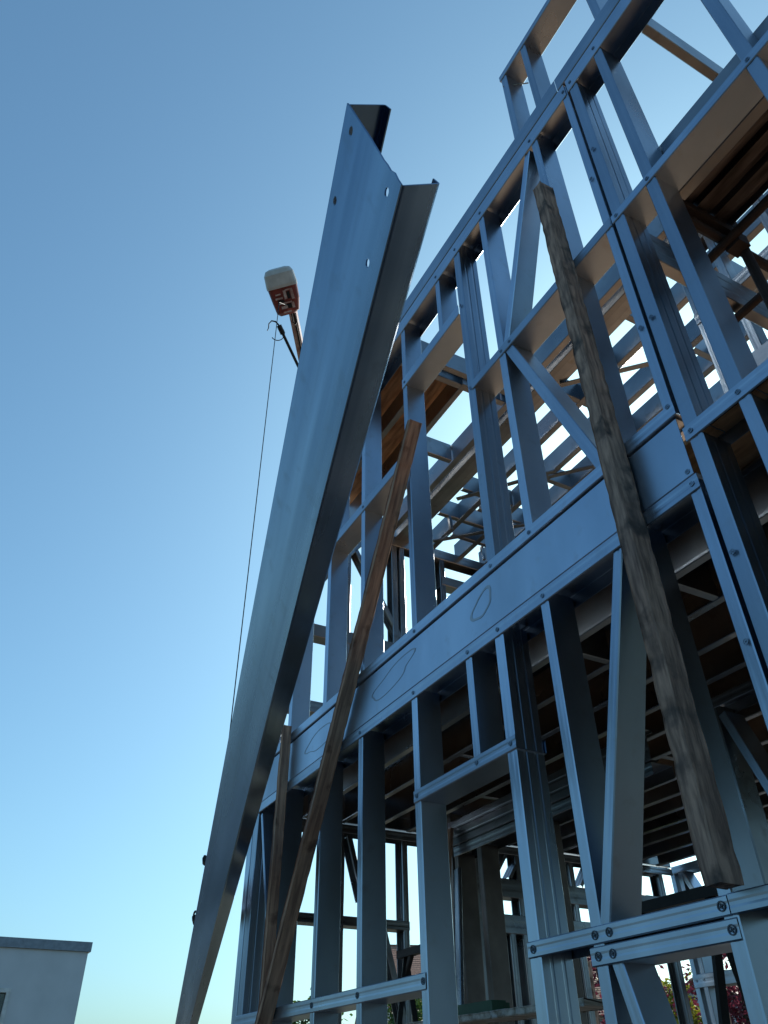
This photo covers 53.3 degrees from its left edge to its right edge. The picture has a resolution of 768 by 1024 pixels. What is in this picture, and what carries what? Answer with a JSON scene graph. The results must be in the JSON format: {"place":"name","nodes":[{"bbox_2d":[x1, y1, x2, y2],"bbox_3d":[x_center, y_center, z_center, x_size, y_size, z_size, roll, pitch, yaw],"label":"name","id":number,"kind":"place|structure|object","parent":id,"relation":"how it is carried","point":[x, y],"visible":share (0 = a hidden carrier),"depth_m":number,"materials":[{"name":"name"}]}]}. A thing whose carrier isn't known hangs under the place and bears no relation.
{"place":"outdoors","nodes":[
{"label":"outdoors","id":0,"kind":"place"},
{"bbox_2d":[0,936,92,1023],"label":"house","id":1,"kind":"structure","parent":0,"point":[41,980],"depth_m":19.80,"materials":[{"name":"painted render"},{"name":"metal"},{"name":"glass"}]},
{"bbox_2d":[0,988,11,1023],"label":"window","id":2,"kind":"structure","parent":1,"relation":"in","point":[4,992],"depth_m":19.27,"materials":[{"name":"white paint"}]},
{"bbox_2d":[0,0,767,1023],"label":"sky","id":3,"kind":"structure","parent":0,"point":[159,158],"materials":[{"name":"blue"}]},
{"bbox_2d":[349,19,767,564],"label":"joist floor","id":4,"kind":"structure","parent":0,"point":[452,470],"depth_m":6.81,"materials":[{"name":"metal"}]},
{"bbox_2d":[587,958,599,1023],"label":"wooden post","id":5,"kind":"object","parent":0,"point":[593,989],"visible":0.16,"depth_m":10.45,"materials":[{"name":"brown wood"}]},
{"bbox_3d":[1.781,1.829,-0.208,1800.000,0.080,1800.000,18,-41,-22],"label":"ground","id":6,"kind":"structure","parent":0,"visible":0},
{"bbox_2d":[229,266,302,732],"bbox_3d":[-2.039,4.449,10.649,2.175,9.077,12.276,10,-39,-14],"label":"crane","id":7,"kind":"object","parent":6,"relation":"on","point":[281,283],"visible":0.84,"depth_m":8.43,"materials":[{"name":"paint"}]},
{"bbox_2d":[267,320,297,367],"bbox_3d":[-1.038,-1.691,8.344,0.157,0.523,0.687,-22,-42,25],"label":"hook rod","id":8,"kind":"object","parent":7,"relation":"attached to","point":[281,330],"visible":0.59,"depth_m":8.31,"materials":[{"name":"black metal"}]},
{"bbox_2d":[175,103,439,1023],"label":"steel channel","id":9,"kind":"object","parent":7,"relation":"hanging from","point":[356,307],"visible":1,"depth_m":2.42,"materials":[{"name":"grey metal"}]},
{"bbox_2d":[192,910,195,924],"bbox_3d":[-1.574,3.377,6.361,0.048,0.072,0.341,7,-38,-10],"label":"chain shackle","id":10,"kind":"object","parent":9,"relation":"attached to","point":[193,916],"visible":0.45,"depth_m":6.32,"materials":[{"name":"black metal"}]},
{"bbox_2d":[202,855,205,865],"bbox_3d":[-1.263,2.465,5.417,0.046,0.060,0.114,6,-38,-8],"label":"chain shackle","id":11,"kind":"object","parent":9,"relation":"attached to","point":[203,859],"visible":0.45,"depth_m":5.38,"materials":[{"name":"black metal"}]},
{"bbox_2d":[292,988,352,1023],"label":"garden tree","id":12,"kind":"object","parent":6,"relation":"on","point":[308,1020],"visible":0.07,"depth_m":19.79,"materials":[{"name":"green plant"}]},
{"bbox_2d":[387,998,422,1023],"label":"garden tree","id":13,"kind":"object","parent":6,"relation":"on","point":[418,1008],"visible":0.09,"depth_m":17.85,"materials":[{"name":"green plant"}]},
{"bbox_2d":[355,944,671,1023],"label":"house","id":14,"kind":"structure","parent":6,"relation":"on","point":[416,966],"depth_m":25.52,"materials":[{"name":"brick"}]},
{"bbox_2d":[587,956,699,1023],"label":"plum tree","id":15,"kind":"object","parent":6,"relation":"on","point":[597,984],"visible":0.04,"depth_m":12.80,"materials":[{"name":"red plant"}]},
{"bbox_2d":[661,972,702,1023],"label":"conifer tree","id":16,"kind":"object","parent":6,"relation":"on","point":[694,1011],"visible":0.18,"depth_m":14.95,"materials":[{"name":"green plant"}]},
{"bbox_2d":[664,953,749,1023],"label":"plum tree","id":17,"kind":"object","parent":6,"relation":"on","point":[735,999],"visible":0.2,"depth_m":11.12,"materials":[{"name":"red plant"}]},
{"bbox_2d":[686,978,738,1021],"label":"house","id":18,"kind":"structure","parent":6,"relation":"on","point":[691,980],"depth_m":24.73,"materials":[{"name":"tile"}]},
{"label":"floor slab","id":19,"kind":"structure","parent":0,"visible":0},
{"bbox_2d":[396,944,419,1023],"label":"trestle","id":20,"kind":"object","parent":19,"relation":"on","point":[406,955],"visible":0.4,"depth_m":5.54,"materials":[{"name":"brown wood"}]},
{"bbox_2d":[405,997,603,1023],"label":"scaffold plank","id":21,"kind":"object","parent":20,"relation":"on","point":[527,1012],"visible":0.57,"depth_m":4.14,"materials":[{"name":"brown wood"}]},
{"bbox_2d":[447,827,453,884],"bbox_3d":[0.341,3.170,4.875,0.033,2.297,0.102,25,-46,-15],"label":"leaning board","id":22,"kind":"object","parent":21,"relation":"on","point":[450,831],"visible":0.1,"depth_m":5.55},
{"bbox_2d":[453,867,463,1004],"bbox_3d":[0.454,3.119,4.546,0.032,1.992,0.072,24,-52,-15],"label":"leaning board","id":23,"kind":"object","parent":21,"relation":"on","point":[458,924],"visible":0.8,"depth_m":4.97,"materials":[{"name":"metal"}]},
{"bbox_2d":[458,1000,509,1014],"bbox_3d":[0.565,2.890,4.454,0.120,0.054,0.400,18,-41,-22],"label":"tool case","id":24,"kind":"object","parent":21,"relation":"on","point":[480,1006],"visible":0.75,"depth_m":4.36,"materials":[{"name":"green plastic"}]},
{"bbox_2d":[297,819,693,1023],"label":"wall frame","id":25,"kind":"object","parent":19,"relation":"on","point":[522,988],"visible":0.45,"depth_m":6.33,"materials":[{"name":"metal"}]},
{"bbox_2d":[303,794,670,867],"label":"floor beam","id":26,"kind":"structure","parent":25,"relation":"on","point":[402,823],"depth_m":6.40,"materials":[{"name":"metal"}]},
{"bbox_2d":[287,536,483,716],"bbox_3d":[0.935,1.639,7.768,4.160,2.710,0.138,18,-41,-22],"label":"wall frame","id":27,"kind":"object","parent":26,"relation":"on","point":[395,615],"visible":0.19,"depth_m":7.89,"materials":[{"name":"metal"}]},
{"bbox_2d":[231,472,767,1023],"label":"wall frame","id":28,"kind":"object","parent":19,"relation":"on","point":[623,944],"visible":0.86,"depth_m":3.11,"materials":[{"name":"metal"}]},
{"bbox_2d":[258,725,291,1007],"bbox_3d":[-0.722,2.663,4.859,0.070,2.671,0.043,18,-39,-22],"label":"timber board","id":29,"kind":"object","parent":28,"relation":"attached to","point":[275,867],"visible":0.83,"depth_m":5.10,"materials":[{"name":"brown wood"}]},
{"bbox_2d":[255,419,421,1023],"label":"timber brace","id":30,"kind":"object","parent":28,"relation":"attached to","point":[302,868],"visible":1,"depth_m":4.77,"materials":[{"name":"brown wood"}]},
{"bbox_2d":[262,419,694,801],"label":"floor beam","id":31,"kind":"structure","parent":28,"relation":"on","point":[585,525],"depth_m":3.63,"materials":[{"name":"metal"}]},
{"bbox_2d":[275,85,685,756],"bbox_3d":[0.088,-0.227,5.405,0.165,2.786,4.592,18,-41,-22],"label":"wall frame","id":32,"kind":"object","parent":31,"relation":"on","point":[513,367],"visible":0.76,"depth_m":4.58,"materials":[{"name":"metal"}]},
{"bbox_2d":[400,0,619,321],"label":"top rail","id":33,"kind":"object","parent":32,"relation":"on","point":[598,23],"visible":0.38,"depth_m":4.98,"materials":[{"name":"metal"}]},
{"bbox_2d":[499,0,607,138],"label":"parapet frame","id":34,"kind":"object","parent":33,"relation":"on","point":[525,62],"visible":0.84,"depth_m":5.28,"materials":[{"name":"metal"}]},
{"bbox_2d":[533,181,743,889],"bbox_3d":[0.928,-0.398,3.248,0.098,3.641,0.074,18,-41,-22],"label":"timber prop","id":35,"kind":"object","parent":32,"relation":"attached to","point":[712,843],"visible":1,"depth_m":2.69,"materials":[{"name":"brown wood"}]},
{"bbox_2d":[649,234,767,329],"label":"cross beam","id":36,"kind":"structure","parent":32,"relation":"attached to","point":[738,295],"depth_m":4.18,"materials":[{"name":"metal"}]},
{"bbox_2d":[447,729,674,1023],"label":"wall frame","id":37,"kind":"object","parent":19,"relation":"on","point":[483,834],"visible":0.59,"depth_m":5.18,"materials":[{"name":"metal"}]},
{"bbox_2d":[565,0,767,667],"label":"wall frame","id":38,"kind":"object","parent":19,"relation":"on","point":[717,122],"visible":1,"depth_m":3.27,"materials":[{"name":"metal"}]},
{"bbox_2d":[303,379,767,865],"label":"floor deck","id":39,"kind":"structure","parent":38,"relation":"on","point":[666,837],"depth_m":4.43,"materials":[{"name":"wood"}]},
{"bbox_2d":[682,195,767,393],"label":"wall frame","id":40,"kind":"object","parent":39,"relation":"on","point":[758,339],"visible":0.2,"depth_m":4.72,"materials":[{"name":"metal"}]},
{"bbox_2d":[690,194,767,321],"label":"scaffold","id":41,"kind":"object","parent":39,"relation":"on","point":[734,241],"visible":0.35,"depth_m":3.69,"materials":[{"name":"metal"}]},
{"bbox_2d":[683,109,767,235],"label":"formwork sheet","id":42,"kind":"object","parent":41,"relation":"on","point":[728,192],"visible":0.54,"depth_m":3.63,"materials":[{"name":"wood"}]},
{"bbox_2d":[641,886,746,1023],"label":"trestle","id":43,"kind":"object","parent":19,"relation":"on","point":[692,895],"visible":0.26,"depth_m":3.48,"materials":[{"name":"black metal"}]},
{"bbox_2d":[669,860,736,1023],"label":"wall frame","id":44,"kind":"object","parent":19,"relation":"on","point":[683,877],"visible":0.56,"depth_m":7.00,"materials":[{"name":"metal"}]},
{"bbox_2d":[711,679,767,883],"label":"wall frame","id":45,"kind":"object","parent":19,"relation":"on","point":[746,752],"visible":0.62,"depth_m":3.93,"materials":[{"name":"metal"}]}
]}

